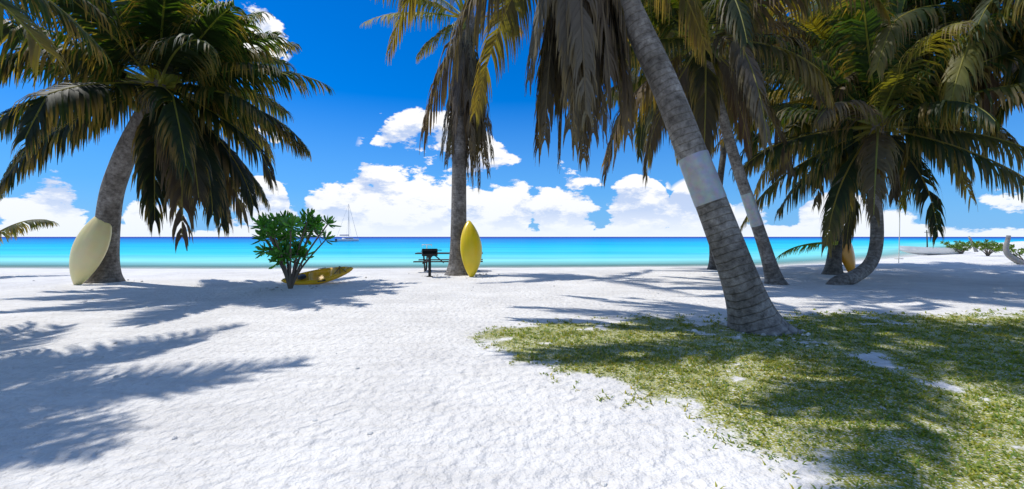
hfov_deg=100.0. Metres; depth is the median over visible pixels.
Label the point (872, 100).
curved palm
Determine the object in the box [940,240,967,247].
scaevola shrub
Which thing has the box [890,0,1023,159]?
palm
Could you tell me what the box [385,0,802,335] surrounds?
palm
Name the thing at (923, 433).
beach grass
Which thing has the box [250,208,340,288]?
heliotrope shrub
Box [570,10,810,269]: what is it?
palm
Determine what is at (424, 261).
picnic table
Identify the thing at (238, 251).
sea water
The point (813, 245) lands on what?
palm tree
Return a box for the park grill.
[421,249,438,276]
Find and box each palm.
[0,0,113,83]
[0,0,334,283]
[0,195,58,245]
[360,0,524,275]
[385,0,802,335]
[547,0,895,284]
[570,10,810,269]
[681,0,813,184]
[714,0,1023,274]
[729,0,1023,284]
[735,1,945,265]
[772,0,1023,180]
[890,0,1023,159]
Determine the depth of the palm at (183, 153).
11.06 m
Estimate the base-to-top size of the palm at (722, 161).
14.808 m
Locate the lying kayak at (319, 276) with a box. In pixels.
[281,266,352,284]
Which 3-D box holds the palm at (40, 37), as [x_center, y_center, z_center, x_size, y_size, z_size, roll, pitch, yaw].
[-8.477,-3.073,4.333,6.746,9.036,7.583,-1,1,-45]
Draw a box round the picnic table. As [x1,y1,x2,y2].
[413,252,482,270]
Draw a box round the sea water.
[0,237,1023,265]
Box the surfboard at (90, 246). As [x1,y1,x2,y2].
[69,216,111,284]
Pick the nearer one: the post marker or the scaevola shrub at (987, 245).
the scaevola shrub at (987, 245)
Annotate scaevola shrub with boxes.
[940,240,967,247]
[946,244,973,253]
[966,239,1009,255]
[993,244,1023,259]
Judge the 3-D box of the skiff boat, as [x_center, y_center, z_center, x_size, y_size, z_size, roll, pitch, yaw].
[38.462,0.564,39.659,4.600,0.884,1.600,0,1,12]
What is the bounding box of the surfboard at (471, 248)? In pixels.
[460,220,481,276]
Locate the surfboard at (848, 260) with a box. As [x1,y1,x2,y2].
[842,235,855,271]
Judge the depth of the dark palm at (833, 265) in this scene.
15.18 m
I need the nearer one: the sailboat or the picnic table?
the picnic table
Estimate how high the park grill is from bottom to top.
1.080 m
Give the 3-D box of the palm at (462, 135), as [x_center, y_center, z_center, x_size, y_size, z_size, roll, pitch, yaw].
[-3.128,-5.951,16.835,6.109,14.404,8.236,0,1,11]
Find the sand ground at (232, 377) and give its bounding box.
[0,241,1023,488]
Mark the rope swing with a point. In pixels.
(898, 258)
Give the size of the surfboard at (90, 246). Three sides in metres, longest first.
2.400 x 0.799 x 0.321 m
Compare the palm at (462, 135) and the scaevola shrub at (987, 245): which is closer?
the palm at (462, 135)
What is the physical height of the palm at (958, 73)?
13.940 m
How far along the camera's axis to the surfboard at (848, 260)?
16.10 m
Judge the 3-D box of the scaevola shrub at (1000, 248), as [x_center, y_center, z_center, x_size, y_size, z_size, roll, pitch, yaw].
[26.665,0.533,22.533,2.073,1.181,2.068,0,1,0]
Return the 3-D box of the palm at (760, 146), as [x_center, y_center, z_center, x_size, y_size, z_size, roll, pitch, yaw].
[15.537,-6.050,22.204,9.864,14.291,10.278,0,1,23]
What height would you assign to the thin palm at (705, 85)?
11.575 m
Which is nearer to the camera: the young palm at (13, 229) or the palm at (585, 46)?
the palm at (585, 46)
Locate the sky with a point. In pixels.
(362, 140)
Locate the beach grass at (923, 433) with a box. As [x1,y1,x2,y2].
[473,307,1023,488]
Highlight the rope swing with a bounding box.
[894,209,903,262]
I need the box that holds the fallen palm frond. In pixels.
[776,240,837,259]
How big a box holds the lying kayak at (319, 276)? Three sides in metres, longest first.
2.000 x 0.679 x 0.275 m
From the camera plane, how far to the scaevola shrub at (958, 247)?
38.43 m
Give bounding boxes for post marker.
[924,230,927,246]
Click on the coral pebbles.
(603, 484)
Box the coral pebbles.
[33,273,981,486]
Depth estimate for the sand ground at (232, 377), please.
4.16 m
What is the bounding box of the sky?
[0,0,1023,236]
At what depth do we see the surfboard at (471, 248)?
14.98 m
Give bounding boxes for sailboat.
[335,204,358,240]
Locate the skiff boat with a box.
[900,246,964,254]

